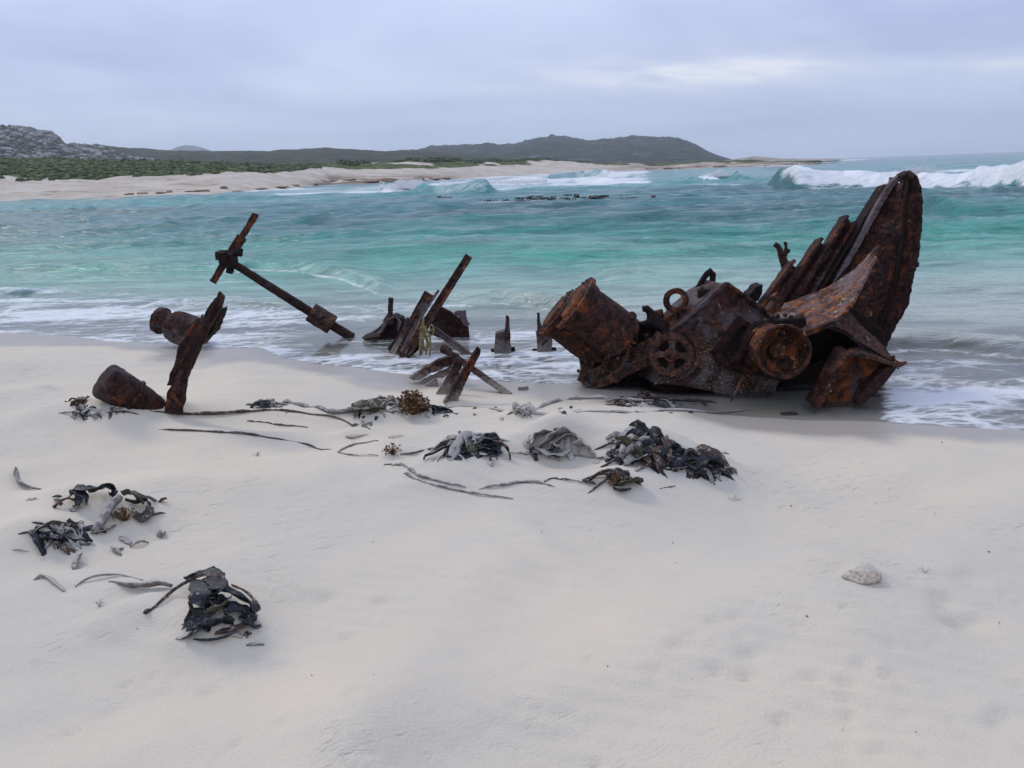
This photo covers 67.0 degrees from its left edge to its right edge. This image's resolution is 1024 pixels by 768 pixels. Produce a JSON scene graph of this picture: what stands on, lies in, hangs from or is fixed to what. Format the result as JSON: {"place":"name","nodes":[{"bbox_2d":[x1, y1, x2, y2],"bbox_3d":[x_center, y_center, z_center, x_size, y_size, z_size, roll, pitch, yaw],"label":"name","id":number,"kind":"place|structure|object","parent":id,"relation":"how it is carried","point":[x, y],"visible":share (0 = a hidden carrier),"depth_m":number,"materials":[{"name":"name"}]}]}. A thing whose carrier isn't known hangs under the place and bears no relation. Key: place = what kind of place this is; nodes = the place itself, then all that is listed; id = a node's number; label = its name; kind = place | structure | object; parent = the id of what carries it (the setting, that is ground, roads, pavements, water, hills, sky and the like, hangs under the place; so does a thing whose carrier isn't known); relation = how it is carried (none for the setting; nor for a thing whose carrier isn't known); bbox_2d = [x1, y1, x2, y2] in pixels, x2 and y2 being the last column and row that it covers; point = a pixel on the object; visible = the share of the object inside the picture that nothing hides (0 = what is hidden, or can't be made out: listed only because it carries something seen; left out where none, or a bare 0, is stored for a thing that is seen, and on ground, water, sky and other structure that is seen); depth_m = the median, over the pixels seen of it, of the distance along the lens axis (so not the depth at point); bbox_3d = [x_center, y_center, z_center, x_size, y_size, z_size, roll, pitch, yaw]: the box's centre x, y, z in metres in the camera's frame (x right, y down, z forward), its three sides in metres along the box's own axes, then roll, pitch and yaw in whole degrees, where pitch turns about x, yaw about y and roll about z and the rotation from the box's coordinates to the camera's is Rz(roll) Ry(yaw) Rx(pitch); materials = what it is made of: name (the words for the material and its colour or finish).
{"place":"outdoors","nodes":[
{"label":"outdoors","id":0,"kind":"place"},
{"bbox_2d":[0,124,152,160],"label":"rocky hill","id":1,"kind":"structure","parent":0,"point":[22,144],"depth_m":347.57,"materials":[{"name":"stone"}]},
{"bbox_2d":[0,147,15,152],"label":"boulder","id":2,"kind":"object","parent":1,"relation":"on","point":[3,149],"visible":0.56,"depth_m":325.53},
{"bbox_2d":[15,154,28,157],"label":"boulder","id":3,"kind":"object","parent":1,"relation":"on","point":[20,155],"visible":0.32,"depth_m":305.54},
{"bbox_2d":[0,126,153,159],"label":"hillside rubble","id":4,"kind":"object","parent":1,"relation":"on","point":[14,128],"visible":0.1,"depth_m":387.69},
{"bbox_2d":[171,145,210,150],"bbox_3d":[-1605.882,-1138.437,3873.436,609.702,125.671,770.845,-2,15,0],"label":"distant peak","id":5,"kind":"structure","parent":0,"point":[189,148],"depth_m":3954.91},
{"bbox_2d":[87,144,521,163],"bbox_3d":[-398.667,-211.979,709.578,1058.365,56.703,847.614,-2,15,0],"label":"ridge","id":6,"kind":"structure","parent":0,"point":[326,155],"depth_m":727.55,"materials":[{"name":"plant"}]},
{"bbox_2d":[0,158,828,200],"bbox_3d":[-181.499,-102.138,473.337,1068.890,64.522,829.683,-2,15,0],"label":"coast","id":7,"kind":"structure","parent":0,"point":[77,187],"depth_m":185.22},
{"bbox_2d":[0,156,321,181],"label":"coastal scrub","id":8,"kind":"object","parent":7,"relation":"on","point":[90,166],"visible":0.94,"depth_m":185.46,"materials":[{"name":"green plant"}]},
{"bbox_2d":[331,160,353,163],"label":"dune bush","id":9,"kind":"object","parent":7,"relation":"on","point":[342,161],"visible":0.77,"depth_m":245.54,"materials":[{"name":"green plant"}]},
{"bbox_2d":[343,162,361,165],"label":"dune bush","id":10,"kind":"object","parent":7,"relation":"on","point":[351,163],"visible":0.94,"depth_m":242.27,"materials":[{"name":"green plant"}]},
{"bbox_2d":[355,160,371,163],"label":"dune bush","id":11,"kind":"object","parent":7,"relation":"on","point":[364,162],"visible":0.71,"depth_m":246.99,"materials":[{"name":"green plant"}]},
{"bbox_2d":[362,179,378,182],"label":"rock ledge","id":12,"kind":"object","parent":7,"relation":"on","point":[371,181],"visible":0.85,"depth_m":192.96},
{"bbox_2d":[381,178,397,181],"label":"rock ledge","id":13,"kind":"object","parent":7,"relation":"on","point":[389,179],"visible":0.75,"depth_m":196.08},
{"bbox_2d":[397,157,429,162],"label":"dune bush","id":14,"kind":"object","parent":7,"relation":"on","point":[409,160],"visible":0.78,"depth_m":265.53,"materials":[{"name":"green plant"}]},
{"bbox_2d":[426,157,446,161],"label":"dune bush","id":15,"kind":"object","parent":7,"relation":"on","point":[436,160],"visible":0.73,"depth_m":280.52,"materials":[{"name":"green plant"}]},
{"bbox_2d":[438,157,455,161],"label":"dune bush","id":16,"kind":"object","parent":7,"relation":"on","point":[450,159],"visible":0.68,"depth_m":286.70,"materials":[{"name":"green plant"}]},
{"bbox_2d":[469,159,483,162],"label":"dune bush","id":17,"kind":"object","parent":7,"relation":"on","point":[479,161],"visible":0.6,"depth_m":310.50,"materials":[{"name":"green plant"}]},
{"bbox_2d":[483,158,500,161],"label":"dune bush","id":18,"kind":"object","parent":7,"relation":"on","point":[494,160],"visible":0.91,"depth_m":334.73,"materials":[{"name":"green plant"}]},
{"bbox_2d":[520,157,535,160],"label":"dune bush","id":19,"kind":"object","parent":7,"relation":"on","point":[532,159],"visible":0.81,"depth_m":362.71,"materials":[{"name":"green plant"}]},
{"bbox_2d":[533,157,551,159],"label":"dune bush","id":20,"kind":"object","parent":7,"relation":"on","point":[543,158],"visible":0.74,"depth_m":372.44,"materials":[{"name":"green plant"}]},
{"bbox_2d":[0,297,1023,767],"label":"beach","id":21,"kind":"structure","parent":0,"point":[406,621],"depth_m":3.34,"materials":[{"name":"sand"}]},
{"bbox_2d":[13,466,41,489],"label":"kelp leaf","id":22,"kind":"object","parent":21,"relation":"on","point":[16,475],"visible":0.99,"depth_m":4.57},
{"bbox_2d":[25,497,38,500],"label":"weed scrap","id":23,"kind":"object","parent":21,"relation":"on","point":[31,499],"visible":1,"depth_m":4.09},
{"bbox_2d":[33,573,64,590],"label":"kelp leaf","id":24,"kind":"object","parent":21,"relation":"on","point":[54,581],"visible":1,"depth_m":3.46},
{"bbox_2d":[18,518,95,555],"bbox_3d":[-2.242,0.757,3.793,0.372,0.169,0.227,-9,17,-24],"label":"kelp pile","id":25,"kind":"object","parent":21,"relation":"on","point":[62,537],"visible":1,"depth_m":3.78,"materials":[{"name":"plant"}]},
{"bbox_2d":[69,506,75,511],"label":"weed scrap","id":26,"kind":"object","parent":21,"relation":"on","point":[73,509],"visible":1,"depth_m":4.00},
{"bbox_2d":[71,552,82,569],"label":"kelp leaf","id":27,"kind":"object","parent":21,"relation":"on","point":[74,564],"visible":1,"depth_m":3.68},
{"bbox_2d":[65,396,89,405],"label":"kelp pile","id":28,"kind":"object","parent":21,"relation":"on","point":[82,400],"visible":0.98,"depth_m":5.80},
{"bbox_2d":[59,404,138,420],"bbox_3d":[-3.060,0.220,5.712,0.606,0.138,0.151,-3,16,-5],"label":"kelp pile","id":29,"kind":"object","parent":21,"relation":"on","point":[80,411],"visible":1,"depth_m":5.70,"materials":[{"name":"plant"}]},
{"bbox_2d":[90,524,116,532],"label":"kelp leaf","id":30,"kind":"object","parent":21,"relation":"on","point":[104,529],"visible":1,"depth_m":3.92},
{"bbox_2d":[52,483,156,530],"bbox_3d":[-2.117,0.629,4.056,0.480,0.194,0.302,-14,19,-37],"label":"kelp clump","id":31,"kind":"object","parent":21,"relation":"on","point":[79,493],"visible":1,"depth_m":4.06,"materials":[{"name":"plant"}]},
{"bbox_2d":[75,573,142,586],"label":"kelp leaf","id":32,"kind":"object","parent":21,"relation":"on","point":[98,575],"visible":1,"depth_m":3.45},
{"bbox_2d":[110,546,121,555],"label":"kelp leaf","id":33,"kind":"object","parent":21,"relation":"on","point":[115,549],"visible":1,"depth_m":3.83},
{"bbox_2d":[110,506,136,521],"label":"seaweed tuft","id":34,"kind":"object","parent":21,"relation":"on","point":[122,517],"visible":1,"depth_m":4.04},
{"bbox_2d":[118,536,132,543],"bbox_3d":[-1.975,0.797,3.948,0.077,0.034,0.034,3,16,19],"label":"weed scrap","id":35,"kind":"object","parent":21,"relation":"on","point":[125,539],"visible":1,"depth_m":3.95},
{"bbox_2d":[92,365,164,409],"bbox_3d":[-2.910,0.076,5.877,0.486,0.477,0.286,-11,18,-30],"label":"half buried bollard","id":36,"kind":"object","parent":21,"relation":"on","point":[116,385],"visible":0.87,"depth_m":5.77,"materials":[{"name":"metal"}]},
{"bbox_2d":[130,540,148,546],"bbox_3d":[-1.899,0.811,3.937,0.091,0.027,0.018,-16,21,-41],"label":"weed scrap","id":37,"kind":"object","parent":21,"relation":"on","point":[136,542],"visible":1,"depth_m":3.93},
{"bbox_2d":[108,580,172,587],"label":"kelp leaf","id":38,"kind":"object","parent":21,"relation":"on","point":[143,584],"visible":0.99,"depth_m":3.27,"materials":[{"name":"plant"}]},
{"bbox_2d":[157,530,165,537],"bbox_3d":[-1.819,0.777,4.015,0.037,0.037,0.046,-2,15,0],"label":"weed scrap","id":39,"kind":"object","parent":21,"relation":"on","point":[160,533],"visible":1,"depth_m":4.01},
{"bbox_2d":[149,307,203,344],"bbox_3d":[-4.164,-0.684,9.630,0.653,0.549,0.528,-2,15,0],"label":"flanged drum","id":40,"kind":"object","parent":21,"relation":"on","point":[174,327],"visible":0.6,"depth_m":9.47,"materials":[{"name":"metal"}]},
{"bbox_2d":[176,635,193,639],"bbox_3d":[-1.224,0.950,2.888,0.085,0.030,0.038,-2,15,0],"label":"weed scrap","id":41,"kind":"object","parent":21,"relation":"on","point":[180,638],"visible":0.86,"depth_m":2.87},
{"bbox_2d":[164,291,227,413],"bbox_3d":[-2.428,-0.238,5.912,0.602,0.934,0.275,-2,15,0],"label":"upright girder","id":42,"kind":"object","parent":21,"relation":"on","point":[205,328],"visible":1,"depth_m":5.86,"materials":[{"name":"metal"}]},
{"bbox_2d":[143,566,260,640],"bbox_3d":[-1.210,0.823,3.076,0.580,0.242,0.410,9,19,35],"label":"kelp clump","id":43,"kind":"object","parent":21,"relation":"on","point":[213,583],"visible":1,"depth_m":2.93,"materials":[{"name":"plant"}]},
{"bbox_2d":[220,631,243,638],"bbox_3d":[-1.048,0.945,2.894,0.090,0.038,0.024,-5,16,-12],"label":"weed scrap","id":44,"kind":"object","parent":21,"relation":"on","point":[238,634],"visible":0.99,"depth_m":2.89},
{"bbox_2d":[158,429,330,449],"bbox_3d":[-1.879,0.390,5.562,1.424,0.121,0.212,3,16,16],"label":"kelp stalk","id":45,"kind":"object","parent":21,"relation":"on","point":[239,432],"visible":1,"depth_m":5.64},
{"bbox_2d":[243,631,251,637],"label":"weed scrap","id":46,"kind":"object","parent":21,"relation":"on","point":[246,633],"visible":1,"depth_m":2.92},
{"bbox_2d":[246,642,264,645],"bbox_3d":[-0.966,0.980,2.900,0.077,0.025,0.014,-8,16,-19],"label":"weed scrap","id":47,"kind":"object","parent":21,"relation":"on","point":[253,643],"visible":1,"depth_m":2.89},
{"bbox_2d":[250,619,261,628],"bbox_3d":[-0.983,0.928,2.965,0.046,0.040,0.045,-2,15,0],"label":"weed scrap","id":48,"kind":"object","parent":21,"relation":"on","point":[257,622],"visible":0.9,"depth_m":2.97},
{"bbox_2d":[150,409,369,428],"bbox_3d":[-1.875,0.240,6.002,1.704,0.211,0.428,0,16,6],"label":"kelp stalk","id":49,"kind":"object","parent":21,"relation":"on","point":[218,412],"visible":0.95,"depth_m":6.12,"materials":[{"name":"plant"}]},
{"bbox_2d":[245,398,286,407],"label":"kelp pile","id":50,"kind":"object","parent":21,"relation":"on","point":[266,403],"visible":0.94,"depth_m":6.33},
{"bbox_2d":[247,420,307,427],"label":"kelp stalk","id":51,"kind":"object","parent":21,"relation":"on","point":[276,423],"visible":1,"depth_m":6.02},
{"bbox_2d":[210,213,354,340],"bbox_3d":[-2.881,-1.288,9.615,1.703,1.668,0.312,-3,16,-4],"label":"bent shaft","id":52,"kind":"object","parent":21,"relation":"on","point":[321,318],"visible":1,"depth_m":9.58,"materials":[{"name":"metal"}]},
{"bbox_2d":[277,399,378,413],"bbox_3d":[-1.529,0.199,6.272,1.027,0.096,0.188,6,18,28],"label":"kelp stalk","id":53,"kind":"object","parent":21,"relation":"on","point":[331,411],"visible":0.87,"depth_m":6.16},
{"bbox_2d":[345,434,368,437],"bbox_3d":[-1.125,0.377,5.655,0.182,0.034,0.106,-5,16,-11],"label":"crusted lump","id":54,"kind":"object","parent":21,"relation":"on","point":[354,436],"visible":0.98,"depth_m":5.62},
{"bbox_2d":[337,440,377,455],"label":"kelp stalk","id":55,"kind":"object","parent":21,"relation":"on","point":[347,446],"visible":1,"depth_m":5.22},
{"bbox_2d":[348,395,402,416],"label":"kelp pile","id":56,"kind":"object","parent":21,"relation":"on","point":[380,402],"visible":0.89,"depth_m":6.11,"materials":[{"name":"plant"}]},
{"bbox_2d":[362,297,405,341],"bbox_3d":[-1.615,-0.792,9.634,0.533,0.577,0.429,-2,15,0],"label":"rusted post","id":57,"kind":"object","parent":21,"relation":"on","point":[389,329],"visible":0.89,"depth_m":9.64,"materials":[{"name":"metal"}]},
{"bbox_2d":[382,442,401,455],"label":"seaweed tuft","id":58,"kind":"object","parent":21,"relation":"on","point":[391,451],"visible":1,"depth_m":4.92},
{"bbox_2d":[388,435,403,438],"bbox_3d":[-0.787,0.372,5.280,0.117,0.046,0.087,-2,15,0],"label":"crusted lump","id":59,"kind":"object","parent":21,"relation":"on","point":[396,436],"visible":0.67,"depth_m":5.26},
{"bbox_2d":[396,389,429,415],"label":"seaweed tuft","id":60,"kind":"object","parent":21,"relation":"on","point":[413,403],"visible":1,"depth_m":5.98,"materials":[{"name":"plant"}]},
{"bbox_2d":[400,447,433,453],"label":"kelp leaf","id":61,"kind":"object","parent":21,"relation":"on","point":[417,451],"visible":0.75,"depth_m":4.93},
{"bbox_2d":[391,462,465,487],"bbox_3d":[-0.545,0.522,4.406,0.130,0.123,0.762,-15,20,-39],"label":"kelp stalk","id":62,"kind":"object","parent":21,"relation":"on","point":[412,470],"visible":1,"depth_m":4.26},
{"bbox_2d":[387,254,471,358],"bbox_3d":[-0.940,-0.869,8.767,0.991,1.184,0.429,-5,16,-11],"label":"frame bundle","id":63,"kind":"object","parent":21,"relation":"on","point":[405,343],"visible":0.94,"depth_m":8.69,"materials":[{"name":"metal"}]},
{"bbox_2d":[416,317,434,355],"bbox_3d":[-0.948,-0.527,8.560,0.206,0.450,0.061,-2,15,0],"label":"tangled rope","id":64,"kind":"object","parent":63,"relation":"hanging from","point":[424,331],"visible":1,"depth_m":8.55,"materials":[{"name":"fabric"}]},
{"bbox_2d":[425,377,437,386],"bbox_3d":[-0.772,-0.006,7.346,0.132,0.107,0.044,-2,15,0],"label":"plate shard","id":65,"kind":"object","parent":21,"relation":"on","point":[433,382],"visible":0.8,"depth_m":7.33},
{"bbox_2d":[409,353,458,383],"bbox_3d":[-0.747,-0.134,7.465,0.505,0.307,0.108,-2,15,0],"label":"shipwreck debris","id":66,"kind":"object","parent":21,"relation":"on","point":[438,364],"visible":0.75,"depth_m":7.42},
{"bbox_2d":[419,404,453,417],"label":"kelp pile","id":67,"kind":"object","parent":21,"relation":"on","point":[433,409],"visible":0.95,"depth_m":6.06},
{"bbox_2d":[423,444,451,459],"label":"kelp leaf","id":68,"kind":"object","parent":21,"relation":"on","point":[436,451],"visible":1,"depth_m":4.36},
{"bbox_2d":[436,357,461,393],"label":"leaning beam","id":69,"kind":"structure","parent":21,"relation":"on","point":[450,378],"depth_m":6.97,"materials":[{"name":"metal"}]},
{"bbox_2d":[430,324,471,357],"bbox_3d":[-0.676,-0.480,8.813,0.576,0.382,0.096,7,18,29],"label":"slanting bar","id":70,"kind":"object","parent":21,"relation":"on","point":[452,342],"visible":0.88,"depth_m":8.78,"materials":[{"name":"metal"}]},
{"bbox_2d":[403,472,512,498],"bbox_3d":[-0.321,0.552,4.180,0.702,0.053,0.080,6,18,28],"label":"kelp stalk","id":71,"kind":"object","parent":21,"relation":"on","point":[412,477],"visible":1,"depth_m":4.16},
{"bbox_2d":[443,347,480,402],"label":"crossed beam","id":72,"kind":"structure","parent":21,"relation":"on","point":[455,390],"depth_m":6.65,"materials":[{"name":"metal"}]},
{"bbox_2d":[429,430,509,461],"bbox_3d":[-0.241,0.347,4.415,0.495,0.174,0.274,-2,15,0],"label":"kelp pile","id":73,"kind":"object","parent":21,"relation":"on","point":[467,444],"visible":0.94,"depth_m":4.37,"materials":[{"name":"plant"}]},
{"bbox_2d":[440,344,512,393],"bbox_3d":[-0.335,-0.123,7.163,0.812,0.431,0.096,9,19,34],"label":"wooden plank","id":74,"kind":"object","parent":21,"relation":"on","point":[451,354],"visible":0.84,"depth_m":7.11,"materials":[{"name":"wood"}]},
{"bbox_2d":[492,440,510,459],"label":"kelp leaf","id":75,"kind":"object","parent":21,"relation":"on","point":[500,442],"visible":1,"depth_m":4.38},
{"bbox_2d":[427,404,576,414],"bbox_3d":[-0.061,0.197,6.218,1.199,0.173,0.507,2,16,13],"label":"kelp stalk","id":76,"kind":"object","parent":21,"relation":"on","point":[477,406],"visible":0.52,"depth_m":6.46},
{"bbox_2d":[491,315,514,355],"bbox_3d":[-0.108,-0.553,8.727,0.278,0.471,0.167,-2,15,0],"label":"spiked stake","id":77,"kind":"object","parent":21,"relation":"on","point":[502,344],"visible":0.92,"depth_m":8.69,"materials":[{"name":"metal"}]},
{"bbox_2d":[479,479,554,489],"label":"kelp stalk","id":78,"kind":"object","parent":21,"relation":"on","point":[512,482],"visible":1,"depth_m":4.15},
{"bbox_2d":[512,402,536,417],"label":"kelp pile","id":79,"kind":"object","parent":21,"relation":"on","point":[527,409],"visible":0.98,"depth_m":5.89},
{"bbox_2d":[531,452,537,460],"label":"weed scrap","id":80,"kind":"object","parent":21,"relation":"on","point":[535,455],"visible":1,"depth_m":4.43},
{"bbox_2d":[532,312,556,351],"bbox_3d":[0.362,-0.574,8.726,0.279,0.493,0.164,-2,15,0],"label":"spiked stake","id":81,"kind":"object","parent":21,"relation":"on","point":[547,347],"visible":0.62,"depth_m":8.70,"materials":[{"name":"metal"}]},
{"bbox_2d":[550,455,559,460],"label":"weed scrap","id":82,"kind":"object","parent":21,"relation":"on","point":[555,457],"visible":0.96,"depth_m":4.43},
{"bbox_2d":[523,426,595,461],"bbox_3d":[0.284,0.339,4.473,0.468,0.210,0.202,0,16,9],"label":"kelp pile","id":83,"kind":"object","parent":21,"relation":"on","point":[567,433],"visible":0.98,"depth_m":4.43,"materials":[{"name":"plant"}]},
{"bbox_2d":[510,452,613,459],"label":"kelp stalk","id":84,"kind":"object","parent":21,"relation":"on","point":[572,453],"visible":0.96,"depth_m":4.42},
{"bbox_2d":[544,477,582,482],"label":"kelp stalk","id":85,"kind":"object","parent":21,"relation":"on","point":[561,479],"visible":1,"depth_m":4.14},
{"bbox_2d":[535,394,607,409],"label":"kelp stalk","id":86,"kind":"object","parent":21,"relation":"on","point":[558,399],"visible":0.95,"depth_m":6.66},
{"bbox_2d":[582,467,643,492],"bbox_3d":[0.533,0.505,4.076,0.324,0.121,0.192,-2,15,0],"label":"kelp pile","id":87,"kind":"object","parent":21,"relation":"on","point":[624,473],"visible":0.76,"depth_m":4.07,"materials":[{"name":"plant"}]},
{"bbox_2d":[607,471,627,486],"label":"seaweed tuft","id":88,"kind":"object","parent":21,"relation":"on","point":[614,482],"visible":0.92,"depth_m":4.04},
{"bbox_2d":[605,431,648,465],"bbox_3d":[0.660,0.357,4.331,0.265,0.157,0.264,-2,15,0],"label":"kelp pile","id":89,"kind":"object","parent":21,"relation":"on","point":[629,443],"visible":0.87,"depth_m":4.28,"materials":[{"name":"plant"}]},
{"bbox_2d":[594,419,680,477],"bbox_3d":[0.707,0.356,4.325,0.511,0.265,0.280,3,16,17],"label":"kelp pile","id":90,"kind":"object","parent":21,"relation":"on","point":[657,446],"visible":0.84,"depth_m":4.29,"materials":[{"name":"plant"}]},
{"bbox_2d":[604,391,677,407],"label":"kelp pile","id":91,"kind":"object","parent":21,"relation":"on","point":[658,401],"visible":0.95,"depth_m":6.58,"materials":[{"name":"plant"}]},
{"bbox_2d":[537,408,750,412],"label":"kelp stalk","id":92,"kind":"object","parent":21,"relation":"on","point":[664,409],"visible":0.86,"depth_m":6.25,"materials":[{"name":"plant"}]},
{"bbox_2d":[608,396,716,402],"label":"kelp stalk","id":93,"kind":"object","parent":21,"relation":"on","point":[679,399],"visible":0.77,"depth_m":6.78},
{"bbox_2d":[686,468,696,478],"bbox_3d":[0.976,0.480,4.246,0.040,0.065,0.078,-8,17,-21],"label":"weed scrap","id":94,"kind":"object","parent":21,"relation":"on","point":[693,475],"visible":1,"depth_m":4.24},
{"bbox_2d":[664,444,734,484],"bbox_3d":[1.026,0.459,4.267,0.411,0.196,0.227,-8,17,-21],"label":"kelp pile","id":95,"kind":"object","parent":21,"relation":"on","point":[695,459],"visible":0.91,"depth_m":4.26,"materials":[{"name":"plant"}]},
{"bbox_2d":[695,457,724,471],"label":"kelp leaf","id":96,"kind":"object","parent":95,"relation":"on","point":[715,460],"visible":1,"depth_m":4.23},
{"bbox_2d":[726,466,737,473],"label":"kelp leaf","id":97,"kind":"object","parent":21,"relation":"on","point":[733,469],"visible":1,"depth_m":4.28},
{"bbox_2d":[780,411,797,415],"bbox_3d":[2.292,0.248,6.395,0.147,0.030,0.087,-2,15,0],"label":"wet lump","id":98,"kind":"object","parent":21,"relation":"on","point":[789,413],"visible":0.94,"depth_m":6.38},
{"bbox_2d":[744,170,922,409],"bbox_3d":[3.101,-0.788,7.178,1.986,2.249,1.795,-5,16,-12],"label":"broken bow","id":99,"kind":"object","parent":21,"relation":"on","point":[845,288],"visible":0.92,"depth_m":7.52,"materials":[{"name":"metal"}]},
{"bbox_2d":[538,268,811,400],"bbox_3d":[1.514,-0.355,7.069,2.593,1.336,1.119,0,16,9],"label":"steam winch","id":100,"kind":"object","parent":99,"relation":"on","point":[711,335],"visible":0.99,"depth_m":6.91,"materials":[{"name":"metal"}]},
{"bbox_2d":[842,569,881,584],"bbox_3d":[1.434,0.791,3.174,0.165,0.041,0.099,-2,15,0],"label":"rock","id":101,"kind":"object","parent":21,"relation":"on","point":[865,577],"visible":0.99,"depth_m":3.16,"materials":[{"name":"stone"}]},
{"bbox_2d":[0,152,1023,430],"bbox_3d":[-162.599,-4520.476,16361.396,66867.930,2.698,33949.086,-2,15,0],"label":"sea","id":102,"kind":"structure","parent":0,"point":[362,252],"depth_m":19.60,"materials":[{"name":"liquid"}]},
{"bbox_2d":[429,307,469,340],"bbox_3d":[-0.779,-0.739,9.602,0.520,0.440,0.090,-2,15,0],"label":"hull plate fragment","id":103,"kind":"object","parent":102,"relation":"in","point":[451,324],"visible":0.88,"depth_m":9.59,"materials":[{"name":"metal"}]},
{"bbox_2d":[378,163,960,189],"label":"wave spray","id":104,"kind":"object","parent":102,"relation":"on","point":[406,184],"visible":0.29,"depth_m":91.49,"materials":[{"name":"white"}]},
{"bbox_2d":[0,0,1023,158],"label":"sky","id":105,"kind":"structure","parent":0,"point":[731,79],"materials":[{"name":"grey"}]},
{"bbox_2d":[518,386,528,389],"bbox_3d":[0.103,0.040,7.131,0.098,0.032,0.020,-5,16,-11],"label":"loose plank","id":106,"kind":"object","parent":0,"point":[523,388],"visible":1,"depth_m":7.12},
{"bbox_2d":[395,134,730,163],"bbox_3d":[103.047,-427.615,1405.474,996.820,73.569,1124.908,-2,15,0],"label":"headland","id":107,"kind":"structure","parent":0,"point":[640,149],"depth_m":1183.01,"materials":[{"name":"plant"}]},
{"bbox_2d":[712,317,752,371],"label":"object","id":108,"kind":"structure","parent":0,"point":[736,324],"depth_m":6.83,"materials":[{"name":"metal"}]},
{"bbox_2d":[724,156,839,160],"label":"distant dune","id":109,"kind":"structure","parent":0,"point":[762,158],"depth_m":624.04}
]}

